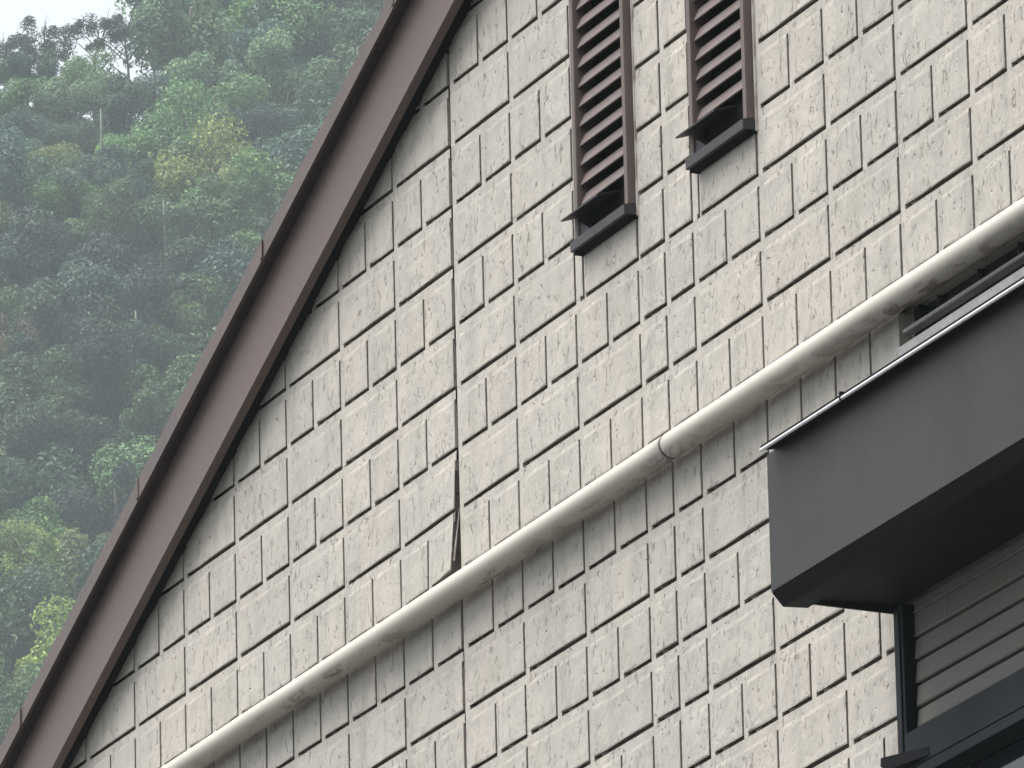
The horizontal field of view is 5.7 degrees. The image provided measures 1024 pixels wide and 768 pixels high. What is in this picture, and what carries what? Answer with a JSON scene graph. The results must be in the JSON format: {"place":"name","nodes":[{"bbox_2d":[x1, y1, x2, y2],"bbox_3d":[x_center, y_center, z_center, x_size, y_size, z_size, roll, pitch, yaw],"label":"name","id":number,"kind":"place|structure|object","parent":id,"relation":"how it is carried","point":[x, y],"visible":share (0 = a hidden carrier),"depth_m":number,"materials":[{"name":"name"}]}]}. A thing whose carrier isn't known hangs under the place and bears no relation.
{"place":"outdoors","nodes":[
{"label":"outdoors","id":0,"kind":"place"},
{"bbox_2d":[0,0,169,125],"label":"sky","id":1,"kind":"structure","parent":0,"point":[59,13],"materials":[{"name":"white"}]},
{"bbox_2d":[0,4,341,685],"bbox_3d":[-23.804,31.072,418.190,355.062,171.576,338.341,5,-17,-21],"label":"hill","id":2,"kind":"structure","parent":0,"point":[19,650],"depth_m":488.22,"materials":[{"name":"green plant"}]},
{"bbox_2d":[0,705,17,745],"bbox_3d":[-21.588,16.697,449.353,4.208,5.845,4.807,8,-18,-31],"label":"broadleaf tree","id":3,"kind":"object","parent":2,"relation":"on","point":[7,716],"visible":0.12,"depth_m":448.42,"materials":[{"name":"green plant"}]},
{"bbox_2d":[0,331,35,370],"bbox_3d":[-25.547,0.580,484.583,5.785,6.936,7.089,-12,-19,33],"label":"broadleaf tree","id":4,"kind":"object","parent":2,"relation":"on","point":[23,343],"visible":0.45,"depth_m":484.81,"materials":[{"name":"green plant"}]},
{"bbox_2d":[0,31,37,89],"bbox_3d":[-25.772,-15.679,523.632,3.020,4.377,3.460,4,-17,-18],"label":"skyline tree","id":5,"kind":"object","parent":2,"relation":"on","point":[25,47],"visible":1,"depth_m":523.00,"materials":[{"name":"green plant"}]},
{"bbox_2d":[0,663,38,707],"bbox_3d":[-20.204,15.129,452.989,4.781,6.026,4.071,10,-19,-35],"label":"broadleaf tree","id":6,"kind":"object","parent":2,"relation":"on","point":[20,685],"visible":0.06,"depth_m":452.71,"materials":[{"name":"green plant"}]},
{"bbox_2d":[0,652,42,708],"bbox_3d":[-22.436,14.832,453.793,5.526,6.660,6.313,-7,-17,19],"label":"broadleaf tree","id":7,"kind":"object","parent":2,"relation":"on","point":[7,694],"visible":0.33,"depth_m":453.24,"materials":[{"name":"green plant"}]},
{"bbox_2d":[0,201,43,297],"bbox_3d":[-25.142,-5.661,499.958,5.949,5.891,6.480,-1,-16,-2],"label":"broadleaf tree","id":8,"kind":"object","parent":2,"relation":"on","point":[4,218],"visible":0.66,"depth_m":498.37,"materials":[{"name":"green plant"}]},
{"bbox_2d":[0,313,47,363],"bbox_3d":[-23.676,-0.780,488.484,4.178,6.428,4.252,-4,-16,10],"label":"broadleaf tree","id":9,"kind":"object","parent":2,"relation":"on","point":[29,330],"visible":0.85,"depth_m":487.63,"materials":[{"name":"green plant"}]},
{"bbox_2d":[0,126,47,161],"bbox_3d":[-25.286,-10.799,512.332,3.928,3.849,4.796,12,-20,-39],"label":"broadleaf tree","id":10,"kind":"object","parent":2,"relation":"on","point":[38,143],"visible":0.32,"depth_m":511.91,"materials":[{"name":"green plant"}]},
{"bbox_2d":[0,75,57,121],"bbox_3d":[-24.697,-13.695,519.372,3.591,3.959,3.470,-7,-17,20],"label":"broadleaf tree","id":11,"kind":"object","parent":2,"relation":"on","point":[18,92],"visible":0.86,"depth_m":518.77,"materials":[{"name":"green plant"}]},
{"bbox_2d":[0,217,61,298],"bbox_3d":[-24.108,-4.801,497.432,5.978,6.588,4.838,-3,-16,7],"label":"broadleaf tree","id":12,"kind":"object","parent":2,"relation":"on","point":[8,255],"visible":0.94,"depth_m":496.03,"materials":[{"name":"green plant"}]},
{"bbox_2d":[0,47,61,100],"bbox_3d":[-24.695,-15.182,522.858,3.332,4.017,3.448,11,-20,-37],"label":"broadleaf tree","id":13,"kind":"object","parent":2,"relation":"on","point":[15,65],"visible":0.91,"depth_m":522.59,"materials":[{"name":"green plant"}]},
{"bbox_2d":[0,516,61,627],"bbox_3d":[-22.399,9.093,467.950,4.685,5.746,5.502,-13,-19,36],"label":"broadleaf tree","id":14,"kind":"object","parent":2,"relation":"on","point":[17,534],"visible":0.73,"depth_m":466.83,"materials":[{"name":"green plant"}]},
{"bbox_2d":[0,105,62,152],"bbox_3d":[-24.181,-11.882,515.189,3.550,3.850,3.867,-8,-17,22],"label":"broadleaf tree","id":15,"kind":"object","parent":2,"relation":"on","point":[24,122],"visible":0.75,"depth_m":514.33,"materials":[{"name":"green plant"}]},
{"bbox_2d":[0,184,64,222],"bbox_3d":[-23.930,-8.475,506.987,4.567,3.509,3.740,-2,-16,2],"label":"broadleaf tree","id":16,"kind":"object","parent":2,"relation":"on","point":[22,199],"visible":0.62,"depth_m":505.95,"materials":[{"name":"green plant"}]},
{"bbox_2d":[0,132,69,221],"bbox_3d":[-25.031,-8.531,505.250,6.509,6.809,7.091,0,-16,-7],"label":"broadleaf tree","id":17,"kind":"object","parent":2,"relation":"on","point":[17,168],"visible":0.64,"depth_m":503.46,"materials":[{"name":"green plant"}]},
{"bbox_2d":[0,288,76,364],"bbox_3d":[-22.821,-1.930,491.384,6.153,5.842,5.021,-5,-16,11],"label":"broadleaf tree","id":18,"kind":"object","parent":2,"relation":"on","point":[13,312],"visible":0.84,"depth_m":490.66,"materials":[{"name":"green plant"}]},
{"bbox_2d":[0,351,78,464],"bbox_3d":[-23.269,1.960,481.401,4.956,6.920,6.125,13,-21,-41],"label":"broadleaf tree","id":19,"kind":"object","parent":2,"relation":"on","point":[14,394],"visible":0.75,"depth_m":480.77,"materials":[{"name":"green plant"}]},
{"bbox_2d":[0,526,81,666],"bbox_3d":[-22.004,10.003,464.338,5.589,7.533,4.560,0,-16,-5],"label":"broadleaf tree","id":20,"kind":"object","parent":2,"relation":"on","point":[45,546],"visible":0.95,"depth_m":463.93,"materials":[{"name":"green plant"}]},
{"bbox_2d":[7,339,77,381],"bbox_3d":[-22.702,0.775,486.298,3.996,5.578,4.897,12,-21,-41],"label":"broadleaf tree","id":21,"kind":"object","parent":2,"relation":"on","point":[38,351],"visible":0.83,"depth_m":485.61,"materials":[{"name":"green plant"}]},
{"bbox_2d":[6,14,80,70],"bbox_3d":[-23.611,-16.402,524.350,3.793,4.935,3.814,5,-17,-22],"label":"skyline tree","id":22,"kind":"object","parent":2,"relation":"on","point":[50,43],"visible":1,"depth_m":524.43,"materials":[{"name":"green plant"}]},
{"bbox_2d":[13,595,74,684],"bbox_3d":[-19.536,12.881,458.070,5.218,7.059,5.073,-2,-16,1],"label":"broadleaf tree","id":23,"kind":"object","parent":2,"relation":"on","point":[47,645],"visible":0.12,"depth_m":457.61,"materials":[{"name":"green plant"}]},
{"bbox_2d":[0,496,87,562],"bbox_3d":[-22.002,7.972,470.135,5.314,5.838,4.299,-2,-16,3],"label":"broadleaf tree","id":24,"kind":"object","parent":2,"relation":"on","point":[40,511],"visible":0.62,"depth_m":469.84,"materials":[{"name":"green plant"}]},
{"bbox_2d":[0,445,92,526],"bbox_3d":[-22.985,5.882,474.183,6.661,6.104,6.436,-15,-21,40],"label":"broadleaf tree","id":25,"kind":"object","parent":2,"relation":"on","point":[18,476],"visible":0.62,"depth_m":473.88,"materials":[{"name":"green plant"}]},
{"bbox_2d":[0,528,93,626],"bbox_3d":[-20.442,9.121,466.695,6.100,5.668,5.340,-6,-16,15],"label":"broadleaf tree","id":26,"kind":"object","parent":2,"relation":"on","point":[73,543],"visible":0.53,"depth_m":465.25,"materials":[{"name":"green plant"}]},
{"bbox_2d":[0,347,94,460],"bbox_3d":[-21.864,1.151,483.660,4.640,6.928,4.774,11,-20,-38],"label":"broadleaf tree","id":27,"kind":"object","parent":2,"relation":"on","point":[85,399],"visible":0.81,"depth_m":483.53,"materials":[{"name":"green plant"}]},
{"bbox_2d":[0,399,98,487],"bbox_3d":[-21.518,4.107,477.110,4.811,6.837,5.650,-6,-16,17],"label":"broadleaf tree","id":28,"kind":"object","parent":2,"relation":"on","point":[41,428],"visible":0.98,"depth_m":476.46,"materials":[{"name":"green plant"}]},
{"bbox_2d":[23,133,82,180],"bbox_3d":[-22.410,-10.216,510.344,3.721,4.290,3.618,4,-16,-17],"label":"broadleaf tree","id":29,"kind":"object","parent":2,"relation":"on","point":[53,151],"visible":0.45,"depth_m":509.79,"materials":[{"name":"green plant"}]},
{"bbox_2d":[15,210,91,251],"bbox_3d":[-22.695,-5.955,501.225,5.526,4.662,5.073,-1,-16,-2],"label":"broadleaf tree","id":30,"kind":"object","parent":2,"relation":"on","point":[76,220],"visible":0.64,"depth_m":500.34,"materials":[{"name":"green plant"}]},
{"bbox_2d":[0,535,108,646],"bbox_3d":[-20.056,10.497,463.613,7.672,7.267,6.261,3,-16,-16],"label":"broadleaf tree","id":31,"kind":"object","parent":2,"relation":"on","point":[28,601],"visible":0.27,"depth_m":462.71,"materials":[{"name":"green plant"}]},
{"bbox_2d":[13,165,102,226],"bbox_3d":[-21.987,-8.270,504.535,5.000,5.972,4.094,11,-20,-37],"label":"broadleaf tree","id":32,"kind":"object","parent":2,"relation":"on","point":[52,195],"visible":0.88,"depth_m":503.76,"materials":[{"name":"green plant"}]},
{"bbox_2d":[2,275,132,376],"bbox_3d":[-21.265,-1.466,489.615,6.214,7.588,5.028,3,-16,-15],"label":"broadleaf tree","id":33,"kind":"object","parent":2,"relation":"on","point":[47,301],"visible":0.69,"depth_m":488.56,"materials":[{"name":"green plant"}]},
{"bbox_2d":[0,203,139,289],"bbox_3d":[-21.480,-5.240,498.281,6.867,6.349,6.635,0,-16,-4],"label":"broadleaf tree","id":34,"kind":"object","parent":2,"relation":"on","point":[107,251],"visible":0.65,"depth_m":496.46,"materials":[{"name":"green plant"}]},
{"bbox_2d":[37,70,115,123],"bbox_3d":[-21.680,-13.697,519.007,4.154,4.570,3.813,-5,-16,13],"label":"broadleaf tree","id":35,"kind":"object","parent":2,"relation":"on","point":[67,98],"visible":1,"depth_m":518.50,"materials":[{"name":"green plant"}]},
{"bbox_2d":[42,114,112,157],"bbox_3d":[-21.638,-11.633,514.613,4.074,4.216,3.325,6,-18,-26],"label":"broadleaf tree","id":36,"kind":"object","parent":2,"relation":"on","point":[87,136],"visible":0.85,"depth_m":514.49,"materials":[{"name":"green plant"}]},
{"bbox_2d":[59,46,118,130],"bbox_3d":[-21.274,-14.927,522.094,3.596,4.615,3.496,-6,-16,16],"label":"broadleaf tree","id":37,"kind":"object","parent":2,"relation":"on","point":[75,67],"visible":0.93,"depth_m":521.87,"materials":[{"name":"green plant"}]},
{"bbox_2d":[49,149,134,231],"bbox_3d":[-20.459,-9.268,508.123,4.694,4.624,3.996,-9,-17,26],"label":"broadleaf tree","id":38,"kind":"object","parent":2,"relation":"on","point":[72,160],"visible":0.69,"depth_m":507.87,"materials":[{"name":"green plant"}]},
{"bbox_2d":[18,256,166,339],"bbox_3d":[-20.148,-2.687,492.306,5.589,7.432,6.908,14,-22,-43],"label":"broadleaf tree","id":39,"kind":"object","parent":2,"relation":"on","point":[90,278],"visible":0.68,"depth_m":490.51,"materials":[{"name":"green plant"}]},
{"bbox_2d":[49,460,138,537],"bbox_3d":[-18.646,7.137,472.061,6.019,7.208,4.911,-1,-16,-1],"label":"broadleaf tree","id":40,"kind":"object","parent":2,"relation":"on","point":[124,472],"visible":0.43,"depth_m":471.88,"materials":[{"name":"green plant"}]},
{"bbox_2d":[59,7,130,68],"bbox_3d":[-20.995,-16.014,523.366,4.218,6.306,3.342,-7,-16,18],"label":"skyline tree","id":41,"kind":"object","parent":2,"relation":"on","point":[105,25],"visible":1,"depth_m":523.45,"materials":[{"name":"green plant"}]},
{"bbox_2d":[51,414,141,499],"bbox_3d":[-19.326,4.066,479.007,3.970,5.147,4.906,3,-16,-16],"label":"broadleaf tree","id":42,"kind":"object","parent":2,"relation":"on","point":[103,433],"visible":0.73,"depth_m":478.45,"materials":[{"name":"green plant"}]},
{"bbox_2d":[86,529,110,545],"bbox_3d":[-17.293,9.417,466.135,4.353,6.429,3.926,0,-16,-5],"label":"broadleaf tree","id":43,"kind":"object","parent":2,"relation":"on","point":[101,536],"visible":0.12,"depth_m":466.73,"materials":[{"name":"green plant"}]},
{"bbox_2d":[44,317,153,421],"bbox_3d":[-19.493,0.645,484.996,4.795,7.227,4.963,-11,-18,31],"label":"broadleaf tree","id":44,"kind":"object","parent":2,"relation":"on","point":[109,364],"visible":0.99,"depth_m":484.14,"materials":[{"name":"green plant"}]},
{"bbox_2d":[51,138,152,235],"bbox_3d":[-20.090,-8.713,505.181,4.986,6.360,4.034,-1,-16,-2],"label":"broadleaf tree","id":45,"kind":"object","parent":2,"relation":"on","point":[111,169],"visible":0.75,"depth_m":504.59,"materials":[{"name":"green plant"}]},
{"bbox_2d":[100,109,108,147],"bbox_3d":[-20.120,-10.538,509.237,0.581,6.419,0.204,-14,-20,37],"label":"dead tree","id":46,"kind":"object","parent":2,"relation":"on","point":[101,134],"visible":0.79,"depth_m":509.88,"materials":[{"name":"grey plant"}]},
{"bbox_2d":[55,314,163,431],"bbox_3d":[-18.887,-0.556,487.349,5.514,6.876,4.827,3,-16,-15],"label":"broadleaf tree","id":47,"kind":"object","parent":2,"relation":"on","point":[138,331],"visible":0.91,"depth_m":487.11,"materials":[{"name":"green plant"}]},
{"bbox_2d":[78,161,158,255],"bbox_3d":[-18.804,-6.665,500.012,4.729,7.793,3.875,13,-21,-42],"label":"broadleaf tree","id":48,"kind":"object","parent":2,"relation":"on","point":[109,211],"visible":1,"depth_m":499.15,"materials":[{"name":"green plant"}]},
{"bbox_2d":[87,434,157,535],"bbox_3d":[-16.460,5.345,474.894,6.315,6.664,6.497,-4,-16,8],"label":"broadleaf tree","id":49,"kind":"object","parent":2,"relation":"on","point":[141,458],"visible":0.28,"depth_m":473.47,"materials":[{"name":"green plant"}]},
{"bbox_2d":[81,0,163,115],"bbox_3d":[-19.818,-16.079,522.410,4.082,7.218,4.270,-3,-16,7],"label":"skyline tree","id":50,"kind":"object","parent":2,"relation":"on","point":[118,18],"visible":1,"depth_m":522.49,"materials":[{"name":"green plant"}]},
{"bbox_2d":[89,71,156,136],"bbox_3d":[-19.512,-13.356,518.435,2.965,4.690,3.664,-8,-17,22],"label":"broadleaf tree","id":51,"kind":"object","parent":2,"relation":"on","point":[123,100],"visible":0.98,"depth_m":518.07,"materials":[{"name":"green plant"}]},
{"bbox_2d":[94,132,154,171],"bbox_3d":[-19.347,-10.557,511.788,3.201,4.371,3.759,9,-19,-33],"label":"broadleaf tree","id":52,"kind":"object","parent":2,"relation":"on","point":[109,140],"visible":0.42,"depth_m":511.31,"materials":[{"name":"green plant"}]},
{"bbox_2d":[88,159,163,243],"bbox_3d":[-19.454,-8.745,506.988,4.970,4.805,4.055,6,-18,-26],"label":"broadleaf tree","id":53,"kind":"object","parent":2,"relation":"on","point":[139,167],"visible":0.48,"depth_m":506.54,"materials":[{"name":"green plant"}]},
{"bbox_2d":[81,316,194,396],"bbox_3d":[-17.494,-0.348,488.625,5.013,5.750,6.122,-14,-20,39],"label":"broadleaf tree","id":54,"kind":"object","parent":2,"relation":"on","point":[165,340],"visible":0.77,"depth_m":488.09,"materials":[{"name":"green plant"}]},
{"bbox_2d":[107,111,168,180],"bbox_3d":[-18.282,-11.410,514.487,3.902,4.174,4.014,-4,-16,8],"label":"broadleaf tree","id":55,"kind":"object","parent":2,"relation":"on","point":[143,117],"visible":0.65,"depth_m":514.29,"materials":[{"name":"green plant"}]},
{"bbox_2d":[119,369,182,446],"bbox_3d":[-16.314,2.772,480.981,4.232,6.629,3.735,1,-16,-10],"label":"broadleaf tree","id":56,"kind":"object","parent":2,"relation":"on","point":[150,414],"visible":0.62,"depth_m":480.31,"materials":[{"name":"green plant"}]},
{"bbox_2d":[124,13,189,92],"bbox_3d":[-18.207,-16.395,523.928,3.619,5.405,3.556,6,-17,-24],"label":"skyline tree","id":57,"kind":"object","parent":2,"relation":"on","point":[182,39],"visible":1,"depth_m":523.65,"materials":[{"name":"green plant"}]},
{"bbox_2d":[119,352,201,430],"bbox_3d":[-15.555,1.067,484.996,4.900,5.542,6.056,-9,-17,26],"label":"broadleaf tree","id":58,"kind":"object","parent":2,"relation":"on","point":[179,376],"visible":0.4,"depth_m":483.86,"materials":[{"name":"green plant"}]},
{"bbox_2d":[108,260,214,359],"bbox_3d":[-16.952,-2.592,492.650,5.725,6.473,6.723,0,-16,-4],"label":"broadleaf tree","id":59,"kind":"object","parent":2,"relation":"on","point":[153,286],"visible":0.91,"depth_m":491.33,"materials":[{"name":"green plant"}]},
{"bbox_2d":[133,63,193,110],"bbox_3d":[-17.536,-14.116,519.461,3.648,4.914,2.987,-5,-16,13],"label":"broadleaf tree","id":60,"kind":"object","parent":2,"relation":"on","point":[156,83],"visible":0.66,"depth_m":519.15,"materials":[{"name":"green plant"}]},
{"bbox_2d":[163,200,171,263],"bbox_3d":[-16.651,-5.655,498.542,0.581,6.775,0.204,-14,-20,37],"label":"dead tree","id":61,"kind":"object","parent":2,"relation":"on","point":[164,230],"visible":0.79,"depth_m":499.15,"materials":[{"name":"grey plant"}]},
{"bbox_2d":[114,0,223,16],"bbox_3d":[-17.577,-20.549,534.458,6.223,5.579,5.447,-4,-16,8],"label":"broadleaf tree","id":62,"kind":"object","parent":2,"relation":"on","point":[124,5],"visible":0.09,"depth_m":533.48,"materials":[{"name":"green plant"}]},
{"bbox_2d":[122,193,220,261],"bbox_3d":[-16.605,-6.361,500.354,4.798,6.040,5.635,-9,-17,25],"label":"broadleaf tree","id":63,"kind":"object","parent":2,"relation":"on","point":[177,224],"visible":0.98,"depth_m":499.65,"materials":[{"name":"green plant"}]},
{"bbox_2d":[125,0,217,63],"bbox_3d":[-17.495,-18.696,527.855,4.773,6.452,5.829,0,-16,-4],"label":"broadleaf tree","id":64,"kind":"object","parent":2,"relation":"on","point":[129,2],"visible":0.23,"depth_m":527.05,"materials":[{"name":"green plant"}]},
{"bbox_2d":[120,72,238,196],"bbox_3d":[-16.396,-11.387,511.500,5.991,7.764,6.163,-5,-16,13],"label":"broadleaf tree","id":65,"kind":"object","parent":2,"relation":"on","point":[180,134],"visible":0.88,"depth_m":511.10,"materials":[{"name":"green plant"}]},
{"bbox_2d":[135,233,223,281],"bbox_3d":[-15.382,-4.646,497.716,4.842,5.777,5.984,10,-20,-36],"label":"broadleaf tree","id":66,"kind":"object","parent":2,"relation":"on","point":[186,254],"visible":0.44,"depth_m":495.98,"materials":[{"name":"green plant"}]},
{"bbox_2d":[118,0,244,74],"bbox_3d":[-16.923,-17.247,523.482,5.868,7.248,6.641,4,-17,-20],"label":"broadleaf tree","id":67,"kind":"object","parent":2,"relation":"on","point":[169,17],"visible":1,"depth_m":522.43,"materials":[{"name":"green plant"}]},
{"bbox_2d":[0,0,381,704],"bbox_3d":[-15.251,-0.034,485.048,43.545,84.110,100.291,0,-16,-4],"label":"wood foliage","id":68,"kind":"object","parent":2,"relation":"on","point":[346,52],"depth_m":493.44,"materials":[{"name":"green plant"}]},
{"bbox_2d":[159,277,232,350],"bbox_3d":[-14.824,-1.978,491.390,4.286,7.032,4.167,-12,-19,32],"label":"broadleaf tree","id":69,"kind":"object","parent":2,"relation":"on","point":[190,310],"visible":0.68,"depth_m":491.07,"materials":[{"name":"green plant"}]},
{"bbox_2d":[164,272,234,338],"bbox_3d":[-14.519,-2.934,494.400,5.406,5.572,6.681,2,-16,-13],"label":"broadleaf tree","id":70,"kind":"object","parent":2,"relation":"on","point":[183,276],"visible":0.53,"depth_m":492.02,"materials":[{"name":"green plant"}]},
{"bbox_2d":[157,50,256,119],"bbox_3d":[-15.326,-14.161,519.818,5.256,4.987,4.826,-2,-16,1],"label":"broadleaf tree","id":71,"kind":"object","parent":2,"relation":"on","point":[196,69],"visible":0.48,"depth_m":518.72,"materials":[{"name":"green plant"}]},
{"bbox_2d":[152,109,263,204],"bbox_3d":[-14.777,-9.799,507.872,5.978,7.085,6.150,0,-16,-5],"label":"broadleaf tree","id":72,"kind":"object","parent":2,"relation":"on","point":[178,179],"visible":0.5,"depth_m":507.45,"materials":[{"name":"green plant"}]},
{"bbox_2d":[143,73,272,129],"bbox_3d":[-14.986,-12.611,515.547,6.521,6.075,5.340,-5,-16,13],"label":"broadleaf tree","id":73,"kind":"object","parent":2,"relation":"on","point":[234,96],"visible":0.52,"depth_m":514.82,"materials":[{"name":"green plant"}]},
{"bbox_2d":[188,0,243,18],"bbox_3d":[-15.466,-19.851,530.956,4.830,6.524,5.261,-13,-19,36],"label":"broadleaf tree","id":74,"kind":"object","parent":2,"relation":"on","point":[225,1],"visible":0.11,"depth_m":532.22,"materials":[{"name":"green plant"}]},
{"bbox_2d":[174,173,267,248],"bbox_3d":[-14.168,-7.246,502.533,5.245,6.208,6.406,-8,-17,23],"label":"broadleaf tree","id":75,"kind":"object","parent":2,"relation":"on","point":[236,203],"visible":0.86,"depth_m":501.08,"materials":[{"name":"green plant"}]},
{"bbox_2d":[193,235,254,313],"bbox_3d":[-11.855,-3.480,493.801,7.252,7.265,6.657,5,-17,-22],"label":"broadleaf tree","id":76,"kind":"object","parent":2,"relation":"on","point":[220,263],"visible":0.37,"depth_m":492.72,"materials":[{"name":"green plant"}]},
{"bbox_2d":[220,0,246,22],"bbox_3d":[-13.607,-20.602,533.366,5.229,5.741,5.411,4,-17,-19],"label":"broadleaf tree","id":77,"kind":"object","parent":2,"relation":"on","point":[231,5],"visible":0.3,"depth_m":532.85,"materials":[{"name":"green plant"}]},
{"bbox_2d":[208,0,261,66],"bbox_3d":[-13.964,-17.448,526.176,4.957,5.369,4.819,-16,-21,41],"label":"broadleaf tree","id":78,"kind":"object","parent":2,"relation":"on","point":[240,16],"visible":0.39,"depth_m":526.02,"materials":[{"name":"green plant"}]},
{"bbox_2d":[227,0,250,23],"bbox_3d":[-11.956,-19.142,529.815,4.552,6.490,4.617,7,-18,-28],"label":"broadleaf tree","id":79,"kind":"object","parent":2,"relation":"on","point":[237,8],"visible":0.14,"depth_m":530.28,"materials":[{"name":"green plant"}]},
{"bbox_2d":[227,227,260,260],"bbox_3d":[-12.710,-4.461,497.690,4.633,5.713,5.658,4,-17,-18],"label":"broadleaf tree","id":80,"kind":"object","parent":2,"relation":"on","point":[248,242],"visible":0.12,"depth_m":495.97,"materials":[{"name":"green plant"}]},
{"bbox_2d":[206,101,286,151],"bbox_3d":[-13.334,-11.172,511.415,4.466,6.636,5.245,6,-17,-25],"label":"broadleaf tree","id":81,"kind":"object","parent":2,"relation":"on","point":[254,121],"visible":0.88,"depth_m":510.80,"materials":[{"name":"green plant"}]},
{"bbox_2d":[209,145,297,245],"bbox_3d":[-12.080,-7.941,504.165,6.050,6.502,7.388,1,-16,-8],"label":"broadleaf tree","id":82,"kind":"object","parent":2,"relation":"on","point":[252,171],"visible":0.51,"depth_m":502.26,"materials":[{"name":"green plant"}]},
{"bbox_2d":[215,22,306,111],"bbox_3d":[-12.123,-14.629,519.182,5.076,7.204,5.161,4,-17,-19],"label":"broadleaf tree","id":83,"kind":"object","parent":2,"relation":"on","point":[262,51],"visible":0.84,"depth_m":517.85,"materials":[{"name":"green plant"}]},
{"bbox_2d":[213,17,318,97],"bbox_3d":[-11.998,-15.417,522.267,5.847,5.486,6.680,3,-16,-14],"label":"broadleaf tree","id":84,"kind":"object","parent":2,"relation":"on","point":[241,40],"visible":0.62,"depth_m":520.30,"materials":[{"name":"green plant"}]},
{"bbox_2d":[237,72,333,143],"bbox_3d":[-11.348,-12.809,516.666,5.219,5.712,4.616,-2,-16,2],"label":"broadleaf tree","id":85,"kind":"object","parent":2,"relation":"on","point":[305,89],"visible":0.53,"depth_m":515.79,"materials":[{"name":"green plant"}]},
{"bbox_2d":[250,121,322,186],"bbox_3d":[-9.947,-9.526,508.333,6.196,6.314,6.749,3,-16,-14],"label":"broadleaf tree","id":86,"kind":"object","parent":2,"relation":"on","point":[296,148],"visible":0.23,"depth_m":506.52,"materials":[{"name":"green plant"}]},
{"bbox_2d":[253,105,327,156],"bbox_3d":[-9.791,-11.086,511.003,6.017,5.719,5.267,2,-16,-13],"label":"broadleaf tree","id":87,"kind":"object","parent":2,"relation":"on","point":[291,117],"visible":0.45,"depth_m":511.12,"materials":[{"name":"green plant"}]},
{"bbox_2d":[248,0,357,74],"bbox_3d":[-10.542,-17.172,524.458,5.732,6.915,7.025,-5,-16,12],"label":"broadleaf tree","id":88,"kind":"object","parent":2,"relation":"on","point":[310,17],"visible":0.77,"depth_m":522.89,"materials":[{"name":"green plant"}]},
{"bbox_2d":[241,0,365,63],"bbox_3d":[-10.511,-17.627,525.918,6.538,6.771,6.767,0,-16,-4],"label":"broadleaf tree","id":89,"kind":"object","parent":2,"relation":"on","point":[265,6],"visible":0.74,"depth_m":524.18,"materials":[{"name":"green plant"}]},
{"bbox_2d":[284,55,353,119],"bbox_3d":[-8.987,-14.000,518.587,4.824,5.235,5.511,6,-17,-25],"label":"broadleaf tree","id":90,"kind":"object","parent":2,"relation":"on","point":[324,70],"visible":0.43,"depth_m":517.76,"materials":[{"name":"green plant"}]},
{"bbox_2d":[320,0,379,82],"bbox_3d":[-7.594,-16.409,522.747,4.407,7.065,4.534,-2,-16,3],"label":"broadleaf tree","id":91,"kind":"object","parent":2,"relation":"on","point":[353,24],"visible":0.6,"depth_m":521.84,"materials":[{"name":"green plant"}]},
{"bbox_2d":[317,0,385,18],"bbox_3d":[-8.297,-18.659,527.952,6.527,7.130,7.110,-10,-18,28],"label":"broadleaf tree","id":92,"kind":"object","parent":2,"relation":"on","point":[375,5],"visible":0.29,"depth_m":525.62,"materials":[{"name":"green plant"}]},
{"bbox_2d":[326,0,383,18],"bbox_3d":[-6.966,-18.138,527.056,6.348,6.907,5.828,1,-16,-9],"label":"broadleaf tree","id":93,"kind":"object","parent":2,"relation":"on","point":[369,3],"visible":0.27,"depth_m":525.50,"materials":[{"name":"green plant"}]},
{"bbox_2d":[0,0,1023,767],"bbox_3d":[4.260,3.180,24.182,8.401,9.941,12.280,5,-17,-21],"label":"house","id":94,"kind":"structure","parent":0,"point":[436,350],"depth_m":24.25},
{"bbox_2d":[161,197,1023,767],"bbox_3d":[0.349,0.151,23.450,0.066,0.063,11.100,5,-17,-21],"label":"pipe","id":95,"kind":"object","parent":94,"relation":"attached to","point":[893,299],"depth_m":23.62,"materials":[{"name":"white plastic"}]},
{"bbox_2d":[561,0,650,255],"bbox_3d":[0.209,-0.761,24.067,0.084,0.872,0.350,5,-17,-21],"label":"gable vent","id":96,"kind":"object","parent":94,"relation":"attached to","point":[605,131],"visible":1,"depth_m":24.06,"materials":[{"name":"brown metal"}]},
{"bbox_2d":[675,0,769,173],"bbox_3d":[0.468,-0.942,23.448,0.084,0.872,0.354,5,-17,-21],"label":"gable vent","id":97,"kind":"object","parent":94,"relation":"attached to","point":[722,79],"visible":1,"depth_m":23.41,"materials":[{"name":"brown metal"}]},
{"bbox_2d":[759,276,1023,613],"bbox_3d":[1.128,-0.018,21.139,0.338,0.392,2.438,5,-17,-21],"label":"window canopy","id":98,"kind":"object","parent":94,"relation":"attached to","point":[895,483],"visible":1,"depth_m":21.62,"materials":[{"name":"grey metal"}]},
{"bbox_2d":[880,538,1023,767],"bbox_3d":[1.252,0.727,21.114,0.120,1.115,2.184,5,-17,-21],"label":"shuttered window","id":99,"kind":"structure","parent":94,"relation":"in","point":[959,648],"depth_m":21.88,"materials":[{"name":"grey metal"}]},
{"bbox_2d":[898,242,1023,356],"bbox_3d":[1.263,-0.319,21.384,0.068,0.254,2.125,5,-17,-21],"label":"transom window","id":100,"kind":"structure","parent":94,"relation":"in","point":[989,281],"depth_m":22.09,"materials":[{"name":"black glass"}]}
]}

